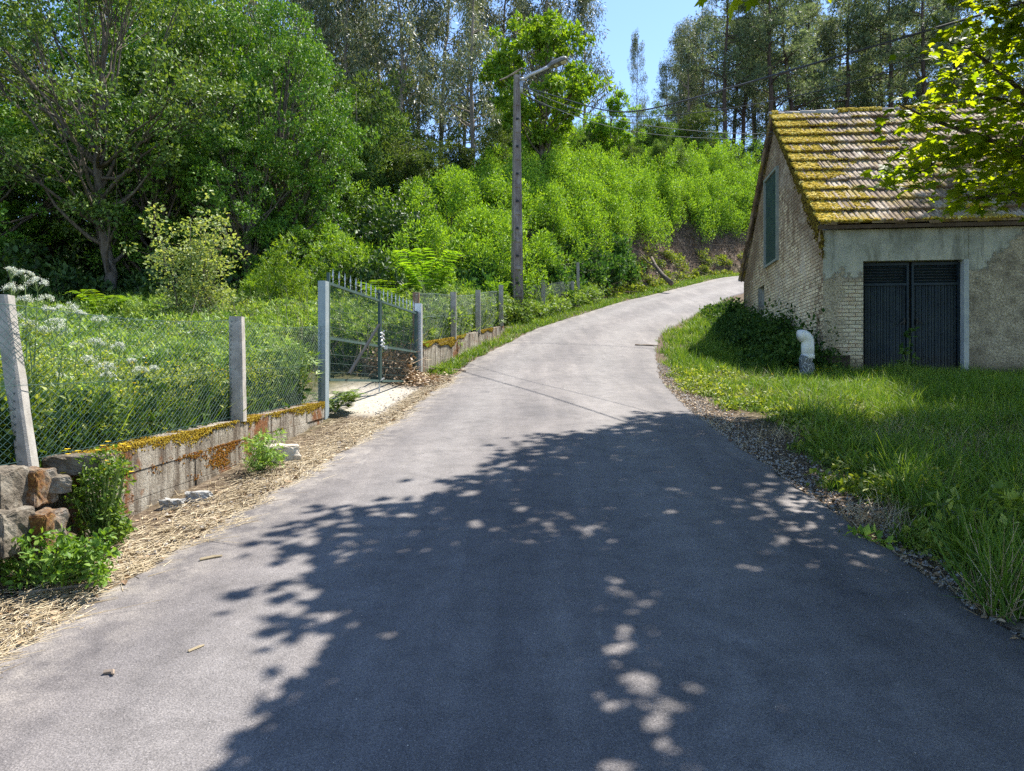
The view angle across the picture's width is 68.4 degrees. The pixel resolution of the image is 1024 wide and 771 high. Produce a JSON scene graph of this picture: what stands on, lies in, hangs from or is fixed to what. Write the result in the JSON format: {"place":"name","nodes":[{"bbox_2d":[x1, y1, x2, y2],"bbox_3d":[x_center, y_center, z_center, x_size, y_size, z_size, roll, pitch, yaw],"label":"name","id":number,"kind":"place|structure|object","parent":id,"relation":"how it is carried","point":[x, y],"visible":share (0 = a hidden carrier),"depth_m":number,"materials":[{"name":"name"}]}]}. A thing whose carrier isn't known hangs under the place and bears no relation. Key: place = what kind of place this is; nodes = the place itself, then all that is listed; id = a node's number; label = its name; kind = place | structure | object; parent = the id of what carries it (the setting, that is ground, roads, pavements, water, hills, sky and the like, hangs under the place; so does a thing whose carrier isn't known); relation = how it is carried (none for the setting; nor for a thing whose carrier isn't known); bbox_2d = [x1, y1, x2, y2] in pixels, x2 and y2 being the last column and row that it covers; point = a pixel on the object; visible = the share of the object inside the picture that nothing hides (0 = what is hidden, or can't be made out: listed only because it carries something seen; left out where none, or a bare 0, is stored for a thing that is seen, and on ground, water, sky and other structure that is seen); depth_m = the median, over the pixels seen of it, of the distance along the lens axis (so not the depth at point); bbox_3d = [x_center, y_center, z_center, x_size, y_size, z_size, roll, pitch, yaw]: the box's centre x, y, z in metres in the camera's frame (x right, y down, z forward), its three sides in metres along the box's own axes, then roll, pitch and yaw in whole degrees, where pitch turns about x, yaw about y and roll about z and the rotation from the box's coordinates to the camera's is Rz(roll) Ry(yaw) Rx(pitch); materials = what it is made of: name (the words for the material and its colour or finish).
{"place":"outdoors","nodes":[
{"label":"outdoors","id":0,"kind":"place"},
{"bbox_2d":[0,276,1023,770],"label":"road","id":1,"kind":"structure","parent":0,"point":[314,610],"depth_m":3.60,"materials":[{"name":"asphalt"}]},
{"bbox_2d":[0,164,1023,649],"bbox_3d":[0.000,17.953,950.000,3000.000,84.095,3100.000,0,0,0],"label":"ground","id":2,"kind":"structure","parent":0,"point":[376,392],"depth_m":8.85,"materials":[{"name":"soil"}]},
{"bbox_2d":[0,505,35,558],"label":"stone block","id":3,"kind":"structure","parent":2,"relation":"on","point":[14,522],"depth_m":4.00,"materials":[{"name":"stone"}]},
{"bbox_2d":[0,465,29,509],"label":"stone block","id":4,"kind":"structure","parent":3,"relation":"on","point":[14,488],"depth_m":4.14,"materials":[{"name":"stone"}]},
{"bbox_2d":[0,266,65,407],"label":"umbel plant","id":5,"kind":"object","parent":2,"relation":"on","point":[26,299],"visible":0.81,"depth_m":5.29,"materials":[{"name":"green plant"}]},
{"bbox_2d":[8,506,69,560],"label":"stone block","id":6,"kind":"structure","parent":2,"relation":"on","point":[47,518],"depth_m":4.18,"materials":[{"name":"stone"}]},
{"bbox_2d":[26,466,58,507],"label":"stone block","id":7,"kind":"structure","parent":6,"relation":"on","point":[39,483],"depth_m":4.29,"materials":[{"name":"stone"}]},
{"bbox_2d":[17,294,92,420],"bbox_3d":[-3.346,-0.036,5.416,0.683,1.289,0.512,0,0,39],"label":"umbel plant","id":8,"kind":"object","parent":2,"relation":"on","point":[45,307],"visible":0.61,"depth_m":5.42,"materials":[{"name":"green plant"}]},
{"bbox_2d":[0,90,116,292],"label":"oak tree","id":9,"kind":"object","parent":2,"relation":"on","point":[13,231],"visible":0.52,"depth_m":21.76,"materials":[{"name":"green plant"}]},
{"bbox_2d":[0,524,122,594],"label":"weed","id":10,"kind":"object","parent":2,"relation":"on","point":[69,560],"visible":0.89,"depth_m":4.07,"materials":[{"name":"green plant"}]},
{"bbox_2d":[0,19,127,236],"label":"alder tree","id":11,"kind":"object","parent":2,"relation":"on","point":[18,194],"visible":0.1,"depth_m":24.47,"materials":[{"name":"green plant"}]},
{"bbox_2d":[30,310,100,398],"bbox_3d":[-3.454,-0.022,5.805,0.535,1.141,0.491,0,0,-37],"label":"umbel plant","id":12,"kind":"object","parent":2,"relation":"on","point":[77,350],"visible":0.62,"depth_m":5.78,"materials":[{"name":"green plant"}]},
{"bbox_2d":[0,98,148,270],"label":"oak tree","id":13,"kind":"object","parent":2,"relation":"on","point":[61,242],"visible":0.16,"depth_m":24.47,"materials":[{"name":"green plant"}]},
{"bbox_2d":[41,453,108,475],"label":"stone block","id":14,"kind":"structure","parent":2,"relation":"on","point":[68,464],"depth_m":4.75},
{"bbox_2d":[55,354,131,439],"bbox_3d":[-3.107,0.149,5.600,0.670,0.775,0.460,0,0,15],"label":"umbel plant","id":15,"kind":"object","parent":2,"relation":"on","point":[103,378],"visible":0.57,"depth_m":5.57,"materials":[{"name":"green plant"}]},
{"bbox_2d":[61,441,138,547],"bbox_3d":[-2.569,0.718,4.697,0.412,0.741,0.696,0,0,-35],"label":"bush","id":16,"kind":"object","parent":2,"relation":"on","point":[96,512],"visible":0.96,"depth_m":4.68,"materials":[{"name":"green plant"}]},
{"bbox_2d":[1,0,208,230],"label":"oak tree","id":17,"kind":"object","parent":2,"relation":"on","point":[51,57],"visible":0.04,"depth_m":29.68,"materials":[{"name":"green plant"}]},
{"bbox_2d":[0,0,278,292],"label":"alder tree","id":18,"kind":"object","parent":2,"relation":"on","point":[95,209],"visible":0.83,"depth_m":19.80,"materials":[{"name":"green plant"}]},
{"bbox_2d":[0,0,288,245],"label":"oak tree","id":19,"kind":"object","parent":2,"relation":"on","point":[67,57],"visible":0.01,"depth_m":28.50,"materials":[{"name":"green plant"}]},
{"bbox_2d":[62,93,236,292],"bbox_3d":[-10.239,-4.786,21.942,5.058,6.751,5.433,0,0,-34],"label":"oak tree","id":20,"kind":"object","parent":2,"relation":"on","point":[193,149],"visible":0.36,"depth_m":21.03,"materials":[{"name":"green plant"}]},
{"bbox_2d":[0,341,321,464],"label":"meadow brambles","id":21,"kind":"object","parent":2,"relation":"on","point":[122,418],"visible":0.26,"depth_m":5.73,"materials":[{"name":"green plant"}]},
{"bbox_2d":[118,188,251,321],"bbox_3d":[-6.550,-2.037,15.457,2.006,3.885,2.422,0,0,0],"label":"sapling","id":22,"kind":"object","parent":2,"relation":"on","point":[201,254],"visible":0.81,"depth_m":15.19,"materials":[{"name":"green plant"}]},
{"bbox_2d":[79,0,299,260],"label":"oak tree","id":23,"kind":"object","parent":2,"relation":"on","point":[199,46],"visible":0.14,"depth_m":23.56,"materials":[{"name":"green plant"}]},
{"bbox_2d":[64,401,324,536],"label":"concrete wall","id":24,"kind":"structure","parent":2,"relation":"on","point":[171,462],"depth_m":6.27,"materials":[{"name":"concrete"}]},
{"bbox_2d":[0,294,322,466],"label":"chain link fence","id":25,"kind":"object","parent":24,"relation":"on","point":[16,388],"visible":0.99,"depth_m":5.34,"materials":[{"name":"metal"}]},
{"bbox_2d":[0,177,454,305],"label":"wood undergrowth","id":26,"kind":"object","parent":2,"relation":"on","point":[74,275],"visible":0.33,"depth_m":21.01,"materials":[{"name":"green plant"}]},
{"bbox_2d":[0,362,468,677],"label":"dry straw","id":27,"kind":"object","parent":2,"relation":"on","point":[302,450],"visible":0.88,"depth_m":5.22,"materials":[{"name":"beige plant"}]},
{"bbox_2d":[118,0,357,227],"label":"oak tree","id":28,"kind":"object","parent":2,"relation":"on","point":[250,45],"visible":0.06,"depth_m":28.19,"materials":[{"name":"green plant"}]},
{"bbox_2d":[0,291,490,465],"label":"meadow herbs","id":29,"kind":"object","parent":2,"relation":"on","point":[128,372],"visible":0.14,"depth_m":7.06,"materials":[{"name":"green plant"}]},
{"bbox_2d":[0,304,499,467],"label":"meadow grass","id":30,"kind":"structure","parent":2,"relation":"on","point":[123,426],"depth_m":6.32,"materials":[{"name":"plant"}]},
{"bbox_2d":[172,120,329,293],"bbox_3d":[-7.724,-4.419,21.410,4.741,5.891,4.414,0,0,27],"label":"oak tree","id":31,"kind":"object","parent":2,"relation":"on","point":[247,217],"visible":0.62,"depth_m":20.76,"materials":[{"name":"green plant"}]},
{"bbox_2d":[241,428,287,471],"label":"weed","id":32,"kind":"object","parent":2,"relation":"on","point":[264,459],"depth_m":6.77,"materials":[{"name":"green plant"}]},
{"bbox_2d":[129,281,434,376],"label":"dead stalks","id":33,"kind":"object","parent":2,"relation":"on","point":[252,314],"visible":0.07,"depth_m":14.12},
{"bbox_2d":[249,231,317,307],"bbox_3d":[-5.543,-2.245,18.503,2.013,3.139,1.750,0,0,-33],"label":"acacia shrub","id":34,"kind":"object","parent":2,"relation":"on","point":[272,282],"visible":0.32,"depth_m":18.30,"materials":[{"name":"green plant"}]},
{"bbox_2d":[194,0,380,280],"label":"oak tree","id":35,"kind":"object","parent":2,"relation":"on","point":[301,59],"visible":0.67,"depth_m":22.15,"materials":[{"name":"green plant"}]},
{"bbox_2d":[208,29,386,205],"bbox_3d":[-10.108,-9.766,32.800,9.471,11.912,9.534,0,0,-19],"label":"oak tree","id":36,"kind":"object","parent":2,"relation":"on","point":[351,90],"visible":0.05,"depth_m":31.87,"materials":[{"name":"green plant"}]},
{"bbox_2d":[0,274,606,385],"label":"bracken","id":37,"kind":"object","parent":2,"relation":"on","point":[529,306],"visible":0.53,"depth_m":14.37,"materials":[{"name":"green plant"}]},
{"bbox_2d":[245,89,366,249],"bbox_3d":[-6.753,-6.251,24.965,4.163,6.934,4.135,0,0,8],"label":"oak tree","id":38,"kind":"object","parent":2,"relation":"on","point":[348,202],"visible":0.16,"depth_m":24.85,"materials":[{"name":"green plant"}]},
{"bbox_2d":[287,229,371,302],"bbox_3d":[-5.050,-2.727,20.429,2.371,3.271,2.782,0,0,-44],"label":"acacia shrub","id":39,"kind":"object","parent":2,"relation":"on","point":[343,252],"visible":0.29,"depth_m":20.39,"materials":[{"name":"green plant"}]},
{"bbox_2d":[266,67,415,208],"bbox_3d":[-7.991,-9.058,32.678,7.474,9.987,5.560,0,0,-37],"label":"acacia tree","id":40,"kind":"object","parent":2,"relation":"on","point":[360,88],"visible":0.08,"depth_m":33.11,"materials":[{"name":"green plant"}]},
{"bbox_2d":[303,89,412,222],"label":"acacia tree","id":41,"kind":"object","parent":2,"relation":"on","point":[371,156],"visible":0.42,"depth_m":30.94,"materials":[{"name":"green plant"}]},
{"bbox_2d":[309,0,422,144],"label":"eucalyptus tree","id":42,"kind":"object","parent":2,"relation":"on","point":[326,7],"visible":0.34,"depth_m":42.53,"materials":[{"name":"green plant"}]},
{"bbox_2d":[318,271,422,419],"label":"metal gate","id":43,"kind":"structure","parent":2,"relation":"on","point":[324,307],"depth_m":11.07,"materials":[{"name":"grey metal"}]},
{"bbox_2d":[311,0,439,144],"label":"eucalyptus tree","id":44,"kind":"object","parent":2,"relation":"on","point":[414,98],"visible":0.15,"depth_m":44.83,"materials":[{"name":"green plant"}]},
{"bbox_2d":[340,292,449,379],"bbox_3d":[-2.240,-0.607,14.299,2.486,2.562,2.474,0,0,41],"label":"brush pile","id":45,"kind":"object","parent":2,"relation":"on","point":[385,362],"visible":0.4,"depth_m":13.57,"materials":[{"name":"brown plant"}]},
{"bbox_2d":[330,0,468,187],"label":"eucalyptus tree","id":46,"kind":"object","parent":2,"relation":"on","point":[412,35],"visible":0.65,"depth_m":41.12,"materials":[{"name":"green plant"}]},
{"bbox_2d":[377,135,452,199],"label":"acacia tree","id":47,"kind":"object","parent":2,"relation":"on","point":[419,162],"visible":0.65,"depth_m":32.20,"materials":[{"name":"green plant"}]},
{"bbox_2d":[393,248,465,297],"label":"ash shoot","id":48,"kind":"object","parent":2,"relation":"on","point":[413,276],"visible":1,"depth_m":17.00,"materials":[{"name":"green plant"}]},
{"bbox_2d":[398,0,502,168],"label":"eucalyptus tree","id":49,"kind":"object","parent":2,"relation":"on","point":[459,96],"visible":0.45,"depth_m":44.16,"materials":[{"name":"green plant"}]},
{"bbox_2d":[410,326,503,372],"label":"concrete wall","id":50,"kind":"structure","parent":2,"relation":"on","point":[448,349],"depth_m":16.11,"materials":[{"name":"concrete"}]},
{"bbox_2d":[412,285,502,341],"bbox_3d":[-1.043,-1.685,17.395,0.181,2.070,6.679,0,0,14],"label":"chain link fence","id":51,"kind":"object","parent":50,"relation":"on","point":[453,307],"visible":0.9,"depth_m":17.10,"materials":[{"name":"metal"}]},
{"bbox_2d":[437,125,479,175],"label":"acacia tree","id":52,"kind":"object","parent":2,"relation":"on","point":[461,158],"visible":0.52,"depth_m":35.72,"materials":[{"name":"green plant"}]},
{"bbox_2d":[416,0,516,183],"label":"eucalyptus tree","id":53,"kind":"object","parent":2,"relation":"on","point":[470,70],"visible":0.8,"depth_m":37.24,"materials":[{"name":"green plant"}]},
{"bbox_2d":[193,113,763,310],"bbox_3d":[2.216,-10.017,42.085,23.418,16.941,44.601,0,0,41],"label":"acacia thicket","id":54,"kind":"object","parent":2,"relation":"on","point":[481,217],"visible":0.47,"depth_m":28.49,"materials":[{"name":"green plant"}]},
{"bbox_2d":[472,123,512,171],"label":"acacia tree","id":55,"kind":"object","parent":2,"relation":"on","point":[484,141],"visible":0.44,"depth_m":35.51,"materials":[{"name":"green plant"}]},
{"bbox_2d":[455,0,559,121],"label":"eucalyptus tree","id":56,"kind":"object","parent":2,"relation":"on","point":[493,19],"visible":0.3,"depth_m":47.47,"materials":[{"name":"green plant"}]},
{"bbox_2d":[0,362,1023,765],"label":"gravel","id":57,"kind":"structure","parent":2,"relation":"on","point":[782,464],"depth_m":6.35,"materials":[{"name":"gravel"}]},
{"bbox_2d":[411,229,646,322],"bbox_3d":[1.092,-3.836,26.475,2.851,5.814,16.036,0,0,29],"label":"bank scrub","id":58,"kind":"object","parent":2,"relation":"on","point":[622,254],"visible":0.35,"depth_m":28.88,"materials":[{"name":"green plant"}]},
{"bbox_2d":[301,139,758,290],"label":"thicket stems","id":59,"kind":"object","parent":2,"relation":"on","point":[557,209],"visible":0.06,"depth_m":29.04,"materials":[{"name":"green plant"}]},
{"bbox_2d":[510,56,567,319],"bbox_3d":[0.815,-5.941,22.893,1.770,7.926,0.391,0,0,9],"label":"lamp pole","id":60,"kind":"object","parent":2,"relation":"on","point":[516,256],"visible":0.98,"depth_m":22.93,"materials":[{"name":"concrete"}]},
{"bbox_2d":[521,1,1023,112],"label":"overhead cable","id":61,"kind":"object","parent":60,"relation":"attached to","point":[902,37],"visible":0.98,"depth_m":10.49,"materials":[{"name":"rubber"}]},
{"bbox_2d":[478,7,615,187],"bbox_3d":[1.221,-12.377,33.693,5.406,8.842,6.020,0,0,-23],"label":"young maple","id":62,"kind":"object","parent":2,"relation":"on","point":[545,36],"visible":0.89,"depth_m":32.75,"materials":[{"name":"green plant"}]},
{"bbox_2d":[492,0,609,121],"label":"eucalyptus tree","id":63,"kind":"object","parent":2,"relation":"on","point":[544,8],"visible":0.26,"depth_m":46.89,"materials":[{"name":"green plant"}]},
{"bbox_2d":[426,272,739,375],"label":"roadside grass","id":64,"kind":"structure","parent":2,"relation":"on","point":[456,363],"depth_m":22.62,"materials":[{"name":"plant"}]},
{"bbox_2d":[552,0,621,135],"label":"eucalyptus tree","id":65,"kind":"object","parent":2,"relation":"on","point":[583,4],"visible":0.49,"depth_m":47.21,"materials":[{"name":"green plant"}]},
{"bbox_2d":[471,190,746,307],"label":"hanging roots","id":66,"kind":"object","parent":2,"relation":"hanging from","point":[726,237],"visible":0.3,"depth_m":38.58,"materials":[{"name":"plant"}]},
{"bbox_2d":[582,88,641,158],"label":"young maple","id":67,"kind":"object","parent":2,"relation":"on","point":[599,131],"visible":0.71,"depth_m":40.48,"materials":[{"name":"green plant"}]},
{"bbox_2d":[472,144,755,259],"bbox_3d":[6.723,-8.873,38.375,6.790,9.403,26.651,0,0,41],"label":"bank acacia","id":68,"kind":"object","parent":2,"relation":"on","point":[648,218],"visible":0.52,"depth_m":33.94,"materials":[{"name":"green plant"}]},
{"bbox_2d":[626,29,649,142],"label":"eucalyptus tree","id":69,"kind":"object","parent":2,"relation":"on","point":[634,45],"visible":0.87,"depth_m":49.72,"materials":[{"name":"green plant"}]},
{"bbox_2d":[561,246,742,302],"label":"bank weeds","id":70,"kind":"object","parent":2,"relation":"on","point":[677,259],"visible":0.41,"depth_m":35.53,"materials":[{"name":"green plant"}]},
{"bbox_2d":[631,100,678,158],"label":"acacia tree","id":71,"kind":"object","parent":2,"relation":"on","point":[658,123],"visible":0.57,"depth_m":46.64,"materials":[{"name":"green plant"}]},
{"bbox_2d":[651,58,680,129],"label":"eucalyptus tree","id":72,"kind":"object","parent":2,"relation":"on","point":[662,83],"visible":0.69,"depth_m":62.93,"materials":[{"name":"green plant"}]},
{"bbox_2d":[647,137,691,172],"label":"acacia tree","id":73,"kind":"object","parent":2,"relation":"on","point":[658,145],"visible":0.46,"depth_m":41.80,"materials":[{"name":"green plant"}]},
{"bbox_2d":[663,15,719,136],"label":"eucalyptus tree","id":74,"kind":"object","parent":2,"relation":"on","point":[682,54],"visible":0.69,"depth_m":61.96,"materials":[{"name":"green plant"}]},
{"bbox_2d":[668,102,727,161],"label":"acacia tree","id":75,"kind":"object","parent":2,"relation":"on","point":[701,119],"visible":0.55,"depth_m":49.37,"materials":[{"name":"green plant"}]},
{"bbox_2d":[669,1,729,129],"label":"eucalyptus tree","id":76,"kind":"object","parent":2,"relation":"on","point":[703,83],"visible":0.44,"depth_m":63.84,"materials":[{"name":"green plant"}]},
{"bbox_2d":[674,0,773,149],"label":"pine tree","id":77,"kind":"object","parent":2,"relation":"on","point":[736,51],"visible":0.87,"depth_m":59.61,"materials":[{"name":"green plant"}]},
{"bbox_2d":[727,50,768,154],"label":"eucalyptus tree","id":78,"kind":"object","parent":2,"relation":"on","point":[752,111],"visible":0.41,"depth_m":71.08,"materials":[{"name":"green plant"}]},
{"bbox_2d":[705,0,791,148],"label":"pine tree","id":79,"kind":"object","parent":2,"relation":"on","point":[746,95],"visible":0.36,"depth_m":64.05,"materials":[{"name":"green plant"}]},
{"bbox_2d":[698,297,848,374],"bbox_3d":[6.401,-1.337,20.553,2.714,3.275,11.115,0,0,6],"label":"bramble heap","id":80,"kind":"object","parent":2,"relation":"on","point":[770,340],"visible":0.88,"depth_m":17.59,"materials":[{"name":"green plant"}]},
{"bbox_2d":[734,1,820,126],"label":"pine tree","id":81,"kind":"object","parent":2,"relation":"on","point":[765,106],"visible":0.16,"depth_m":68.60,"materials":[{"name":"green plant"}]},
{"bbox_2d":[722,0,835,120],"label":"pine tree","id":82,"kind":"object","parent":2,"relation":"on","point":[768,21],"visible":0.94,"depth_m":58.02,"materials":[{"name":"green plant"}]},
{"bbox_2d":[739,0,857,110],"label":"pine tree","id":83,"kind":"object","parent":2,"relation":"on","point":[788,87],"visible":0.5,"depth_m":62.23,"materials":[{"name":"green plant"}]},
{"bbox_2d":[796,330,814,375],"bbox_3d":[5.928,-0.538,15.150,0.372,1.169,0.344,0,0,0],"label":"vent pipe","id":84,"kind":"object","parent":2,"relation":"on","point":[805,338],"visible":0.84,"depth_m":15.04,"materials":[{"name":"white plastic"}]},
{"bbox_2d":[774,0,854,109],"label":"pine tree","id":85,"kind":"object","parent":2,"relation":"on","point":[825,32],"visible":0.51,"depth_m":65.59,"materials":[{"name":"green plant"}]},
{"bbox_2d":[655,299,1023,587],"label":"verge grass","id":86,"kind":"structure","parent":2,"relation":"on","point":[967,386],"depth_m":9.01,"materials":[{"name":"plant"}]},
{"bbox_2d":[658,372,1023,638],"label":"verge","id":87,"kind":"structure","parent":2,"relation":"on","point":[870,535],"depth_m":6.65,"materials":[{"name":"gravel"}]},
{"bbox_2d":[786,0,899,109],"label":"pine tree","id":88,"kind":"object","parent":2,"relation":"on","point":[853,16],"visible":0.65,"depth_m":65.14,"materials":[{"name":"green plant"}]},
{"bbox_2d":[665,364,1023,590],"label":"verge weeds","id":89,"kind":"object","parent":2,"relation":"on","point":[702,381],"visible":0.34,"depth_m":7.54,"materials":[{"name":"green plant"}]},
{"bbox_2d":[668,366,1023,624],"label":"dry grass","id":90,"kind":"structure","parent":2,"relation":"on","point":[871,507],"depth_m":7.07,"materials":[{"name":"plant"}]},
{"bbox_2d":[694,0,1023,222],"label":"maple tree","id":91,"kind":"object","parent":2,"relation":"on","point":[1010,155],"visible":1,"depth_m":6.62,"materials":[{"name":"green plant"}]},
{"bbox_2d":[821,0,921,107],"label":"pine tree","id":92,"kind":"object","parent":2,"relation":"on","point":[876,72],"visible":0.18,"depth_m":68.64,"materials":[{"name":"green plant"}]},
{"bbox_2d":[738,102,1023,374],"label":"brick shed","id":93,"kind":"structure","parent":2,"relation":"on","point":[877,274],"depth_m":16.04,"materials":[{"name":"brick"}]},
{"bbox_2d":[763,166,778,268],"bbox_3d":[7.059,-4.540,20.538,0.070,2.480,1.480,0,0,6],"label":"window","id":94,"kind":"structure","parent":93,"relation":"in","point":[771,182],"depth_m":20.51,"materials":[{"name":"paint"}]},
{"bbox_2d":[863,262,908,369],"bbox_3d":[7.932,-1.360,16.046,0.978,2.500,0.137,0,0,6],"label":"garage door","id":95,"kind":"structure","parent":93,"relation":"in","point":[884,284],"depth_m":16.06,"materials":[{"name":"paint"}]},
{"bbox_2d":[911,262,959,372],"bbox_3d":[8.958,-1.360,15.936,0.965,2.500,0.137,0,0,6],"label":"garage door","id":96,"kind":"structure","parent":93,"relation":"in","point":[933,284],"depth_m":15.95,"materials":[{"name":"paint"}]},
{"bbox_2d":[833,0,949,107],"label":"pine tree","id":97,"kind":"object","parent":2,"relation":"on","point":[869,40],"visible":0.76,"depth_m":63.12,"materials":[{"name":"green plant"}]},
{"bbox_2d":[862,0,982,107],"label":"pine tree","id":98,"kind":"object","parent":2,"relation":"on","point":[904,13],"visible":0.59,"depth_m":59.97,"materials":[{"name":"green plant"}]},
{"bbox_2d":[885,0,1012,102],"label":"pine tree","id":99,"kind":"object","parent":2,"relation":"on","point":[967,40],"visible":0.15,"depth_m":62.84,"materials":[{"name":"green plant"}]},
{"bbox_2d":[893,501,1023,624],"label":"grass tuft","id":100,"kind":"object","parent":2,"relation":"on","point":[1009,586],"visible":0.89,"depth_m":3.87,"materials":[{"name":"plant"}]},
{"bbox_2d":[925,479,1023,541],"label":"broadleaf weed","id":101,"kind":"object","parent":2,"relation":"on","point":[1006,496],"visible":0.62,"depth_m":4.92,"materials":[{"name":"green plant"}]},
{"bbox_2d":[0,0,1023,231],"label":"sky","id":102,"kind":"structure","parent":0,"point":[654,21],"materials":[{"name":"blue"}]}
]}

